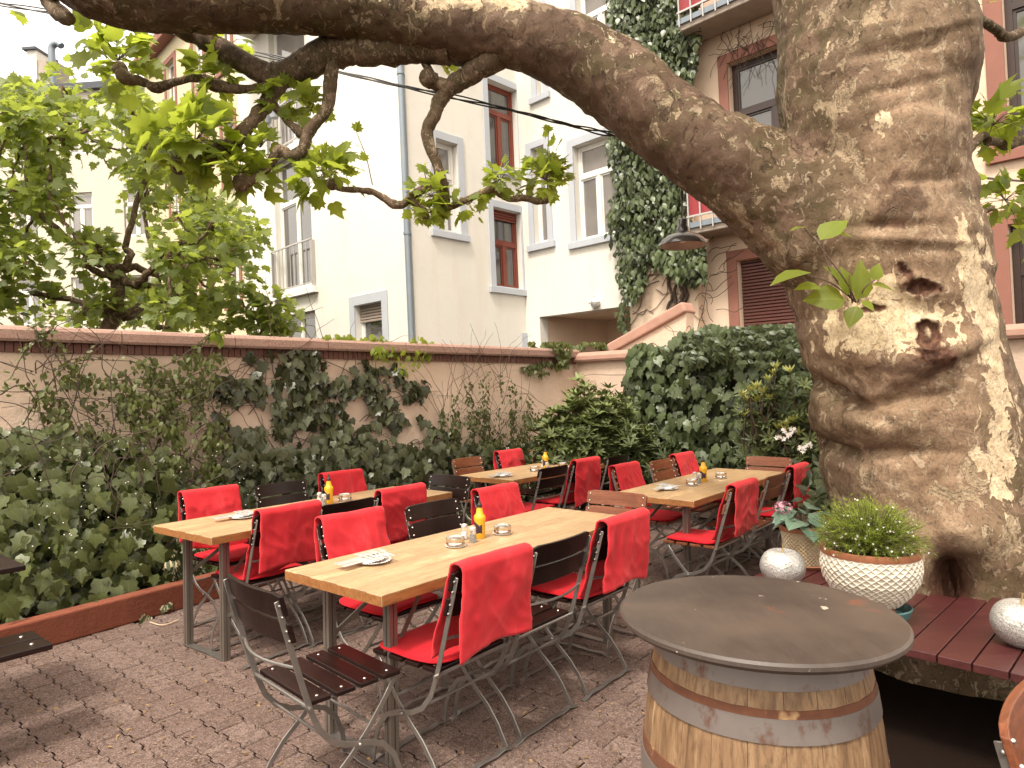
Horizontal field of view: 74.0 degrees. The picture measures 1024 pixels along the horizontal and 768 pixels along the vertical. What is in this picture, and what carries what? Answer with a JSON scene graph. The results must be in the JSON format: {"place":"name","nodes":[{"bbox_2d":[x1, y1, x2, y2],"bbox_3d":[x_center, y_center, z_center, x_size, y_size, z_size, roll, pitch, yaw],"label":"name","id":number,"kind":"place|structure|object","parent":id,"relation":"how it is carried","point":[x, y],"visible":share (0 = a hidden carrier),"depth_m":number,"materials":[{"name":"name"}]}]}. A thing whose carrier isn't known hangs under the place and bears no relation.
{"place":"outdoors","nodes":[
{"label":"outdoors","id":0,"kind":"place"},
{"bbox_2d":[0,40,153,330],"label":"beige house","id":1,"kind":"structure","parent":0,"point":[98,207],"depth_m":26.45,"materials":[{"name":"paint"}]},
{"bbox_2d":[70,193,92,237],"bbox_3d":[-16.755,-6.551,26.564,1.038,1.792,0.105,-1,-1,6],"label":"window","id":2,"kind":"structure","parent":1,"relation":"in","point":[84,216],"depth_m":26.54,"materials":[{"name":"white glass"}]},
{"bbox_2d":[0,0,153,86],"label":"sky","id":3,"kind":"structure","parent":0,"point":[43,29],"materials":[{"name":"white"}]},
{"bbox_2d":[235,0,630,388],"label":"white apartment house","id":4,"kind":"structure","parent":0,"point":[538,275],"depth_m":14.21,"materials":[{"name":"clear paint"}]},
{"bbox_2d":[273,34,303,145],"bbox_3d":[-5.293,-7.288,16.530,0.147,3.186,1.880,0,-1,-44],"label":"window","id":5,"kind":"structure","parent":4,"relation":"in","point":[284,44],"depth_m":16.80,"materials":[{"name":"white glass"}]},
{"bbox_2d":[278,152,311,292],"bbox_3d":[-5.145,-3.915,16.488,0.150,3.336,1.882,0,-1,-44],"label":"window","id":6,"kind":"structure","parent":4,"relation":"in","point":[295,227],"depth_m":16.68,"materials":[{"name":"white glass"}]},
{"bbox_2d":[360,303,381,340],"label":"window","id":7,"kind":"structure","parent":4,"relation":"in","point":[371,315],"depth_m":14.24,"materials":[{"name":"white glass"}]},
{"bbox_2d":[436,142,455,232],"bbox_3d":[-1.409,-3.933,13.739,0.579,1.833,0.126,0,-1,-44],"label":"window","id":8,"kind":"structure","parent":4,"relation":"in","point":[445,152],"depth_m":13.84,"materials":[{"name":"white glass"}]},
{"bbox_2d":[488,84,514,170],"bbox_3d":[-0.315,-5.568,14.893,0.902,1.849,0.126,0,-1,-44],"label":"window","id":9,"kind":"structure","parent":4,"relation":"in","point":[500,121],"depth_m":14.93,"materials":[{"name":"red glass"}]},
{"bbox_2d":[493,209,518,288],"bbox_3d":[-0.206,-2.910,14.851,0.851,1.708,0.127,0,-1,-44],"label":"window","id":10,"kind":"structure","parent":4,"relation":"in","point":[504,222],"depth_m":14.89,"materials":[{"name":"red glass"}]},
{"bbox_2d":[578,137,615,238],"bbox_3d":[1.784,-3.897,13.688,0.126,1.949,1.058,0,-1,-44],"label":"window","id":11,"kind":"structure","parent":4,"relation":"in","point":[595,182],"depth_m":13.78,"materials":[{"name":"white glass"}]},
{"bbox_2d":[580,0,613,26],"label":"window","id":12,"kind":"structure","parent":4,"relation":"in","point":[596,9],"depth_m":13.63,"materials":[{"name":"white glass"}]},
{"bbox_2d":[0,505,1004,767],"bbox_3d":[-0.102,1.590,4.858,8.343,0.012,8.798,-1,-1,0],"label":"paving","id":13,"kind":"structure","parent":0,"point":[43,725],"depth_m":3.38,"materials":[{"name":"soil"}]},
{"bbox_2d":[0,631,52,662],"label":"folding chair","id":14,"kind":"object","parent":13,"relation":"on","point":[19,645],"visible":1,"depth_m":2.96,"materials":[{"name":"wood"}]},
{"bbox_2d":[0,70,73,325],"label":"pollard tree","id":15,"kind":"object","parent":13,"relation":"on","point":[16,100],"visible":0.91,"depth_m":9.63,"materials":[{"name":"green plant"}]},
{"bbox_2d":[0,568,218,624],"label":"bed soil","id":16,"kind":"structure","parent":13,"relation":"on","point":[34,614],"depth_m":4.53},
{"bbox_2d":[0,334,249,623],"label":"ivy","id":17,"kind":"object","parent":16,"relation":"on","point":[117,554],"visible":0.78,"depth_m":4.90,"materials":[{"name":"green plant"}]},
{"bbox_2d":[138,538,216,624],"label":"variegated ivy","id":18,"kind":"object","parent":16,"relation":"on","point":[173,567],"visible":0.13,"depth_m":5.09,"materials":[{"name":"green plant"}]},
{"bbox_2d":[20,153,245,332],"bbox_3d":[-7.858,-1.610,14.057,5.798,6.917,3.871,-1,-1,0],"label":"pollard tree","id":19,"kind":"object","parent":13,"relation":"on","point":[145,206],"visible":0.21,"depth_m":13.61,"materials":[{"name":"green plant"}]},
{"bbox_2d":[0,52,274,331],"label":"pollard tree","id":20,"kind":"object","parent":13,"relation":"on","point":[227,245],"visible":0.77,"depth_m":10.11,"materials":[{"name":"green plant"}]},
{"bbox_2d":[133,34,246,334],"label":"yellow house","id":21,"kind":"structure","parent":13,"relation":"on","point":[165,50],"depth_m":22.60,"materials":[{"name":"paint"}]},
{"bbox_2d":[179,496,273,640],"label":"folding chair","id":22,"kind":"object","parent":13,"relation":"on","point":[183,517],"visible":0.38,"depth_m":4.45,"materials":[{"name":"metal"}]},
{"bbox_2d":[177,484,248,548],"bbox_3d":[-2.067,0.932,4.721,0.209,0.423,0.425,-2,-1,37],"label":"fleece blanket","id":23,"kind":"object","parent":22,"relation":"on","point":[211,501],"visible":0.52,"depth_m":4.70,"materials":[{"name":"fabric"}]},
{"bbox_2d":[0,514,471,644],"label":"bed kerb","id":24,"kind":"structure","parent":13,"relation":"on","point":[67,624],"depth_m":4.50,"materials":[{"name":"wood"}]},
{"bbox_2d":[202,279,306,336],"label":"shrub","id":25,"kind":"object","parent":13,"relation":"on","point":[259,315],"visible":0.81,"depth_m":11.31,"materials":[{"name":"green plant"}]},
{"bbox_2d":[210,515,311,669],"bbox_3d":[-1.480,1.168,4.083,0.534,0.866,0.471,-2,-1,37],"label":"folding chair","id":26,"kind":"object","parent":13,"relation":"on","point":[255,536],"visible":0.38,"depth_m":3.97,"materials":[{"name":"metal"}]},
{"bbox_2d":[242,500,321,580],"bbox_3d":[-1.332,0.909,3.973,0.199,0.424,0.422,-2,-1,37],"label":"fleece blanket","id":27,"kind":"object","parent":26,"relation":"on","point":[287,534],"visible":0.95,"depth_m":3.88,"materials":[{"name":"fabric"}]},
{"bbox_2d":[0,325,578,501],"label":"yard wall","id":28,"kind":"structure","parent":13,"relation":"on","point":[163,347],"depth_m":6.53,"materials":[{"name":"paint"}]},
{"bbox_2d":[0,289,274,514],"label":"rambler","id":29,"kind":"object","parent":28,"relation":"attached to","point":[173,428],"visible":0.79,"depth_m":5.54,"materials":[{"name":"green plant"}]},
{"bbox_2d":[205,332,433,378],"bbox_3d":[-1.770,-0.290,6.884,2.598,0.506,0.260,0,-1,-42],"label":"coping creeper","id":30,"kind":"object","parent":28,"relation":"attached to","point":[217,338],"visible":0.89,"depth_m":7.22,"materials":[{"name":"green plant"}]},
{"bbox_2d":[169,278,556,543],"bbox_3d":[-1.016,0.484,7.330,4.982,3.030,0.709,0,-1,-43],"label":"ivy","id":31,"kind":"object","parent":28,"relation":"attached to","point":[401,464],"visible":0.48,"depth_m":6.71,"materials":[{"name":"green plant"}]},
{"bbox_2d":[520,341,607,372],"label":"coping creeper","id":32,"kind":"object","parent":28,"relation":"on","point":[558,347],"visible":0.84,"depth_m":9.05,"materials":[{"name":"green plant"}]},
{"bbox_2d":[254,480,338,615],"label":"folding chair","id":33,"kind":"object","parent":13,"relation":"on","point":[271,489],"visible":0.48,"depth_m":5.18,"materials":[{"name":"wood"}]},
{"bbox_2d":[154,486,451,661],"bbox_3d":[-1.326,1.231,4.753,0.668,0.748,1.989,-2,-1,37],"label":"garden table","id":34,"kind":"object","parent":13,"relation":"on","point":[222,533],"visible":0.58,"depth_m":4.10,"materials":[{"name":"wood"}]},
{"bbox_2d":[223,573,401,767],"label":"folding chair","id":35,"kind":"object","parent":13,"relation":"on","point":[252,606],"visible":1,"depth_m":2.53,"materials":[{"name":"wood"}]},
{"bbox_2d":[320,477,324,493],"bbox_3d":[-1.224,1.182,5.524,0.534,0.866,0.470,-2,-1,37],"label":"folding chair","id":36,"kind":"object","parent":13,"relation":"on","point":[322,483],"visible":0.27,"depth_m":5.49,"materials":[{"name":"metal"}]},
{"bbox_2d":[318,468,366,495],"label":"fleece blanket","id":37,"kind":"object","parent":36,"relation":"on","point":[348,481],"visible":0.41,"depth_m":5.64,"materials":[{"name":"fabric"}]},
{"bbox_2d":[276,497,374,647],"bbox_3d":[-1.204,1.167,4.383,0.534,0.866,0.470,-2,-1,37],"label":"folding chair","id":38,"kind":"object","parent":13,"relation":"on","point":[353,505],"visible":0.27,"depth_m":4.24,"materials":[{"name":"metal"}]},
{"bbox_2d":[3,605,648,767],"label":"fallen leaves","id":39,"kind":"object","parent":13,"relation":"on","point":[369,758],"visible":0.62,"depth_m":3.23,"materials":[{"name":"brown plant"}]},
{"bbox_2d":[336,494,413,624],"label":"folding chair","id":40,"kind":"object","parent":13,"relation":"on","point":[378,501],"visible":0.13,"depth_m":4.50,"materials":[{"name":"metal"}]},
{"bbox_2d":[374,482,426,541],"bbox_3d":[-0.798,0.908,4.679,0.210,0.425,0.426,-2,-1,37],"label":"fleece blanket","id":41,"kind":"object","parent":40,"relation":"on","point":[397,501],"visible":0.62,"depth_m":4.59,"materials":[{"name":"fabric"}]},
{"bbox_2d":[316,522,449,720],"bbox_3d":[-0.676,1.147,3.517,0.534,0.866,0.470,-2,-1,39],"label":"folding chair","id":42,"kind":"object","parent":13,"relation":"on","point":[437,602],"visible":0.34,"depth_m":3.40,"materials":[{"name":"metal"}]},
{"bbox_2d":[314,506,390,561],"bbox_3d":[-0.825,0.896,3.637,0.210,0.425,0.425,-2,-1,39],"label":"fleece blanket","id":43,"kind":"object","parent":42,"relation":"on","point":[353,532],"visible":0.52,"depth_m":3.61,"materials":[{"name":"fabric"}]},
{"bbox_2d":[339,592,437,615],"bbox_3d":[-0.629,1.096,3.478,0.390,0.032,0.400,-2,-1,38],"label":"seat cushion","id":44,"kind":"object","parent":42,"relation":"on","point":[378,610],"visible":0.3,"depth_m":3.37,"materials":[{"name":"red fabric"}]},
{"bbox_2d":[406,474,470,539],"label":"folding chair","id":45,"kind":"object","parent":13,"relation":"on","point":[452,481],"visible":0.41,"depth_m":5.44,"materials":[{"name":"wood"}]},
{"bbox_2d":[368,569,514,767],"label":"folding chair","id":46,"kind":"object","parent":13,"relation":"on","point":[452,608],"visible":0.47,"depth_m":2.74,"materials":[{"name":"metal"}]},
{"bbox_2d":[380,621,493,663],"bbox_3d":[-0.305,1.083,2.871,0.390,0.032,0.400,-2,-1,37],"label":"seat cushion","id":47,"kind":"object","parent":46,"relation":"on","point":[415,644],"visible":0.41,"depth_m":2.77,"materials":[{"name":"red fabric"}]},
{"bbox_2d":[432,542,532,665],"bbox_3d":[-0.110,0.872,2.711,0.198,0.425,0.434,-2,-1,39],"label":"fleece blanket","id":48,"kind":"object","parent":46,"relation":"on","point":[496,595],"visible":0.94,"depth_m":2.63,"materials":[{"name":"fabric"}]},
{"bbox_2d":[285,507,613,767],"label":"garden table","id":49,"kind":"object","parent":13,"relation":"on","point":[418,567],"visible":0.61,"depth_m":3.06,"materials":[{"name":"brown wood"}]},
{"bbox_2d":[404,498,519,671],"bbox_3d":[-0.296,1.146,3.982,0.534,0.866,0.470,-2,-1,39],"label":"folding chair","id":50,"kind":"object","parent":13,"relation":"on","point":[416,512],"visible":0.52,"depth_m":4.11,"materials":[{"name":"wood"}]},
{"bbox_2d":[451,456,486,521],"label":"folding chair","id":51,"kind":"object","parent":13,"relation":"on","point":[466,462],"visible":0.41,"depth_m":6.91,"materials":[{"name":"wood"}]},
{"bbox_2d":[415,322,549,466],"bbox_3d":[-0.241,0.180,8.181,2.266,1.844,0.285,0,-1,-44],"label":"twiggy shrub","id":52,"kind":"object","parent":13,"relation":"on","point":[476,421],"visible":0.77,"depth_m":8.13,"materials":[{"name":"green plant"}]},
{"bbox_2d":[0,0,1023,700],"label":"plane tree","id":53,"kind":"object","parent":13,"relation":"on","point":[842,202],"visible":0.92,"depth_m":3.75,"materials":[{"name":"green plant"}]},
{"bbox_2d":[0,3,615,136],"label":"power cable","id":54,"kind":"object","parent":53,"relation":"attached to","point":[540,117],"visible":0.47,"depth_m":4.74,"materials":[{"name":"rubber"}]},
{"bbox_2d":[659,189,706,250],"bbox_3d":[1.117,-1.180,4.465,0.306,0.550,0.306,-1,-1,0],"label":"pendant lamp","id":55,"kind":"object","parent":53,"relation":"hanging from","point":[683,237],"visible":0.99,"depth_m":4.44,"materials":[{"name":"grey metal"}]},
{"bbox_2d":[449,531,590,745],"bbox_3d":[0.052,1.130,3.206,0.534,0.866,0.470,-2,-1,39],"label":"folding chair","id":56,"kind":"object","parent":13,"relation":"on","point":[543,616],"visible":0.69,"depth_m":3.12,"materials":[{"name":"metal"}]},
{"bbox_2d":[495,454,555,501],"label":"folding chair","id":57,"kind":"object","parent":13,"relation":"on","point":[529,491],"visible":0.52,"depth_m":7.28,"materials":[{"name":"metal"}]},
{"bbox_2d":[493,448,529,484],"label":"fleece blanket","id":58,"kind":"object","parent":57,"relation":"on","point":[509,458],"visible":0.56,"depth_m":7.40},
{"bbox_2d":[474,493,576,638],"bbox_3d":[0.084,1.145,4.446,0.534,0.866,0.470,-2,-1,39],"label":"folding chair","id":59,"kind":"object","parent":13,"relation":"on","point":[476,497],"visible":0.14,"depth_m":4.42,"materials":[{"name":"metal"}]},
{"bbox_2d":[471,482,525,524],"bbox_3d":[-0.070,0.890,4.572,0.203,0.416,0.423,-2,-1,39],"label":"fleece blanket","id":60,"kind":"object","parent":59,"relation":"on","point":[499,501],"visible":0.64,"depth_m":4.54,"materials":[{"name":"fabric"}]},
{"bbox_2d":[459,462,609,508],"bbox_3d":[0.373,1.229,6.979,0.668,0.748,1.989,-2,-1,38],"label":"garden table","id":61,"kind":"object","parent":13,"relation":"on","point":[522,475],"visible":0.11,"depth_m":6.41,"materials":[{"name":"wood"}]},
{"bbox_2d":[531,464,568,510],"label":"folding chair","id":62,"kind":"object","parent":13,"relation":"on","point":[551,472],"visible":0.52,"depth_m":5.96,"materials":[{"name":"wood"}]},
{"bbox_2d":[531,463,589,547],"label":"folding chair","id":63,"kind":"object","parent":13,"relation":"on","point":[571,478],"visible":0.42,"depth_m":6.28,"materials":[{"name":"metal"}]},
{"bbox_2d":[561,456,600,508],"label":"fleece blanket","id":64,"kind":"object","parent":63,"relation":"on","point":[587,472],"visible":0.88,"depth_m":6.33,"materials":[{"name":"fabric"}]},
{"bbox_2d":[520,525,632,700],"bbox_3d":[0.388,1.129,3.616,0.534,0.866,0.470,-2,-1,39],"label":"folding chair","id":65,"kind":"object","parent":13,"relation":"on","point":[599,551],"visible":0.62,"depth_m":3.48,"materials":[{"name":"metal"}]},
{"bbox_2d":[531,573,602,599],"bbox_3d":[0.338,1.081,3.656,0.390,0.032,0.400,-2,-1,39],"label":"seat cushion","id":66,"kind":"object","parent":65,"relation":"on","point":[562,585],"visible":0.46,"depth_m":3.59,"materials":[{"name":"red fabric"}]},
{"bbox_2d":[579,507,649,597],"bbox_3d":[0.524,0.871,3.503,0.212,0.423,0.425,-2,-1,39],"label":"fleece blanket","id":67,"kind":"object","parent":65,"relation":"on","point":[626,560],"visible":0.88,"depth_m":3.42,"materials":[{"name":"fabric"}]},
{"bbox_2d":[524,371,656,510],"bbox_3d":[0.868,0.724,7.686,1.585,1.756,1.240,-1,-1,0],"label":"rhododendron","id":68,"kind":"object","parent":13,"relation":"on","point":[613,415],"visible":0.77,"depth_m":7.47,"materials":[{"name":"green plant"}]},
{"bbox_2d":[548,490,647,657],"bbox_3d":[0.540,1.134,4.226,0.470,0.866,0.534,-2,-1,39],"label":"folding chair","id":69,"kind":"object","parent":13,"relation":"on","point":[623,499],"visible":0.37,"depth_m":4.38,"materials":[{"name":"wood"}]},
{"bbox_2d":[544,423,673,493],"bbox_3d":[1.103,0.892,7.530,1.558,0.922,0.952,-1,-1,0],"label":"dark shrub","id":70,"kind":"object","parent":13,"relation":"on","point":[554,459],"visible":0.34,"depth_m":7.27,"materials":[{"name":"green plant"}]},
{"bbox_2d":[607,302,695,350],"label":"stair parapet","id":71,"kind":"structure","parent":13,"relation":"on","point":[678,317],"depth_m":9.06,"materials":[{"name":"paint"}]},
{"bbox_2d":[611,468,692,579],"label":"folding chair","id":72,"kind":"object","parent":13,"relation":"on","point":[617,488],"visible":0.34,"depth_m":5.58,"materials":[{"name":"metal"}]},
{"bbox_2d":[608,461,651,508],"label":"fleece blanket","id":73,"kind":"object","parent":72,"relation":"on","point":[629,475],"visible":0.56,"depth_m":5.79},
{"bbox_2d":[649,458,722,562],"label":"folding chair","id":74,"kind":"object","parent":13,"relation":"on","point":[656,465],"visible":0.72,"depth_m":6.24,"materials":[{"name":"wood"}]},
{"bbox_2d":[619,468,781,589],"bbox_3d":[1.636,1.191,5.684,0.668,0.748,1.989,-2,-1,39],"label":"garden table","id":75,"kind":"object","parent":13,"relation":"on","point":[687,498],"visible":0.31,"depth_m":5.22,"materials":[{"name":"wood"}]},
{"bbox_2d":[663,488,740,578],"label":"folding chair","id":76,"kind":"object","parent":13,"relation":"on","point":[728,508],"visible":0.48,"depth_m":4.65,"materials":[{"name":"metal"}]},
{"bbox_2d":[666,529,734,544],"bbox_3d":[1.337,1.078,4.820,0.390,0.032,0.400,-2,-1,40],"label":"seat cushion","id":77,"kind":"object","parent":76,"relation":"on","point":[700,536],"visible":0.82,"depth_m":4.76,"materials":[{"name":"red fabric"}]},
{"bbox_2d":[712,477,758,539],"bbox_3d":[1.526,0.867,4.665,0.206,0.422,0.422,-2,-1,39],"label":"fleece blanket","id":78,"kind":"object","parent":76,"relation":"on","point":[743,518],"visible":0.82,"depth_m":4.58,"materials":[{"name":"fabric"}]},
{"bbox_2d":[673,457,741,552],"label":"folding chair","id":79,"kind":"object","parent":13,"relation":"on","point":[677,470],"visible":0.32,"depth_m":6.47,"materials":[{"name":"metal"}]},
{"bbox_2d":[669,451,699,478],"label":"fleece blanket","id":80,"kind":"object","parent":79,"relation":"on","point":[687,462],"visible":0.45,"depth_m":6.71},
{"bbox_2d":[705,472,786,575],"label":"folding chair","id":81,"kind":"object","parent":13,"relation":"on","point":[779,480],"visible":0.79,"depth_m":5.21,"materials":[{"name":"metal"}]},
{"bbox_2d":[729,456,792,557],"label":"folding chair","id":82,"kind":"object","parent":13,"relation":"on","point":[755,461],"visible":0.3,"depth_m":6.47,"materials":[{"name":"metal"}]},
{"bbox_2d":[728,469,794,569],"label":"folding chair","id":83,"kind":"object","parent":13,"relation":"on","point":[788,486],"visible":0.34,"depth_m":5.57,"materials":[{"name":"metal"}]},
{"bbox_2d":[778,462,809,507],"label":"fleece blanket","id":84,"kind":"object","parent":83,"relation":"on","point":[799,473],"visible":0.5,"depth_m":5.52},
{"bbox_2d":[619,575,913,767],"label":"barrel table","id":85,"kind":"object","parent":13,"relation":"on","point":[754,672],"visible":1,"depth_m":1.50,"materials":[{"name":"brown wood"}]},
{"bbox_2d":[730,360,820,498],"bbox_3d":[2.670,0.467,6.635,1.158,1.417,0.490,-2,-1,44],"label":"pieris shrub","id":86,"kind":"object","parent":13,"relation":"on","point":[776,429],"visible":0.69,"depth_m":6.62,"materials":[{"name":"green plant"}]},
{"bbox_2d":[573,323,1023,520],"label":"side wall","id":87,"kind":"structure","parent":13,"relation":"on","point":[610,367],"depth_m":8.91,"materials":[{"name":"paint"}]},
{"bbox_2d":[585,273,819,510],"bbox_3d":[2.250,0.103,7.583,3.691,2.749,0.837,-2,-1,43],"label":"ivy hedge","id":88,"kind":"object","parent":87,"relation":"attached to","point":[652,374],"visible":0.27,"depth_m":7.73,"materials":[{"name":"green plant"}]},
{"bbox_2d":[679,324,811,402],"bbox_3d":[2.486,-0.177,7.109,1.680,0.890,0.159,-2,-1,43],"label":"virginia creeper","id":89,"kind":"object","parent":88,"relation":"attached to","point":[735,347],"visible":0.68,"depth_m":7.07,"materials":[{"name":"green plant"}]},
{"bbox_2d":[790,453,828,521],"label":"shade plant","id":90,"kind":"object","parent":13,"relation":"on","point":[814,477],"visible":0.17,"depth_m":5.47,"materials":[{"name":"green plant"}]},
{"bbox_2d":[616,0,1023,330],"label":"peach apartment house","id":91,"kind":"structure","parent":13,"relation":"on","point":[750,289],"depth_m":11.21,"materials":[{"name":"paint"}]},
{"bbox_2d":[604,0,776,334],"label":"ivy column","id":92,"kind":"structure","parent":91,"relation":"attached to","point":[688,265],"depth_m":12.16,"materials":[{"name":"green plant"}]},
{"bbox_2d":[732,50,779,127],"bbox_3d":[4.329,-4.137,11.066,0.135,2.558,1.488,0,-1,-44],"label":"window","id":93,"kind":"structure","parent":91,"relation":"in","point":[752,97],"depth_m":11.27,"materials":[{"name":"grey glass"}]},
{"bbox_2d":[741,259,794,326],"bbox_3d":[4.470,-1.455,10.984,0.146,1.261,1.565,0,-1,-44],"label":"window shutter","id":94,"kind":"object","parent":91,"relation":"in","point":[763,303],"depth_m":11.25,"materials":[{"name":"brown wood"}]},
{"bbox_2d":[1004,0,1023,146],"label":"window","id":95,"kind":"structure","parent":91,"relation":"in","point":[1014,9],"depth_m":8.78,"materials":[{"name":"red glass"}]},
{"bbox_2d":[1011,226,1023,323],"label":"window","id":96,"kind":"structure","parent":91,"relation":"in","point":[1017,248],"depth_m":8.80,"materials":[{"name":"brown glass"}]},
{"bbox_2d":[755,570,1023,682],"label":"tree bench","id":97,"kind":"object","parent":13,"relation":"on","point":[959,633],"visible":0.33,"depth_m":2.89,"materials":[{"name":"red paint"}]},
{"bbox_2d":[760,543,805,580],"bbox_3d":[1.474,0.980,3.704,0.236,0.229,0.236,-1,-1,0],"label":"silver apple","id":98,"kind":"object","parent":97,"relation":"on","point":[784,563],"visible":0.73,"depth_m":3.62,"materials":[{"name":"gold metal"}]},
{"bbox_2d":[806,567,820,570],"bbox_3d":[1.781,1.081,4.111,0.310,0.026,0.310,-1,-1,0],"label":"pot saucer","id":99,"kind":"object","parent":97,"relation":"on","point":[813,568],"visible":0.1,"depth_m":3.97,"materials":[{"name":"ceramic"}]},
{"bbox_2d":[779,522,826,566],"bbox_3d":[1.759,0.969,4.102,0.273,0.233,0.273,-1,-1,0],"label":"round pot","id":100,"kind":"object","parent":99,"relation":"on","point":[800,542],"visible":0.59,"depth_m":4.00,"materials":[{"name":"ceramic"}]},
{"bbox_2d":[771,501,834,543],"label":"hydrangea","id":101,"kind":"object","parent":100,"relation":"in","point":[783,514],"visible":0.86,"depth_m":4.04,"materials":[{"name":"green plant"}]},
{"bbox_2d":[891,603,912,620],"bbox_3d":[1.678,1.047,3.119,0.284,0.074,0.284,-1,-1,0],"label":"teal dish","id":102,"kind":"object","parent":97,"relation":"on","point":[904,611],"visible":0.1,"depth_m":3.09,"materials":[{"name":"blue ceramic"}]},
{"bbox_2d":[819,540,923,608],"bbox_3d":[1.645,0.879,3.121,0.426,0.261,0.426,-1,-1,0],"label":"bowl pot","id":103,"kind":"object","parent":102,"relation":"on","point":[890,584],"visible":0.81,"depth_m":2.96,"materials":[{"name":"ceramic"}]},
{"bbox_2d":[811,492,936,560],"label":"wax bush","id":104,"kind":"object","parent":103,"relation":"on","point":[871,534],"visible":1,"depth_m":3.04,"materials":[{"name":"green plant"}]},
{"bbox_2d":[989,592,1023,648],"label":"silver apple","id":105,"kind":"object","parent":97,"relation":"on","point":[1006,618],"visible":1,"depth_m":2.75,"materials":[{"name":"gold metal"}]},
{"bbox_2d":[993,680,1023,767],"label":"folding chair","id":106,"kind":"object","parent":13,"relation":"on","point":[1009,747],"visible":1,"depth_m":1.33,"materials":[{"name":"wood"}]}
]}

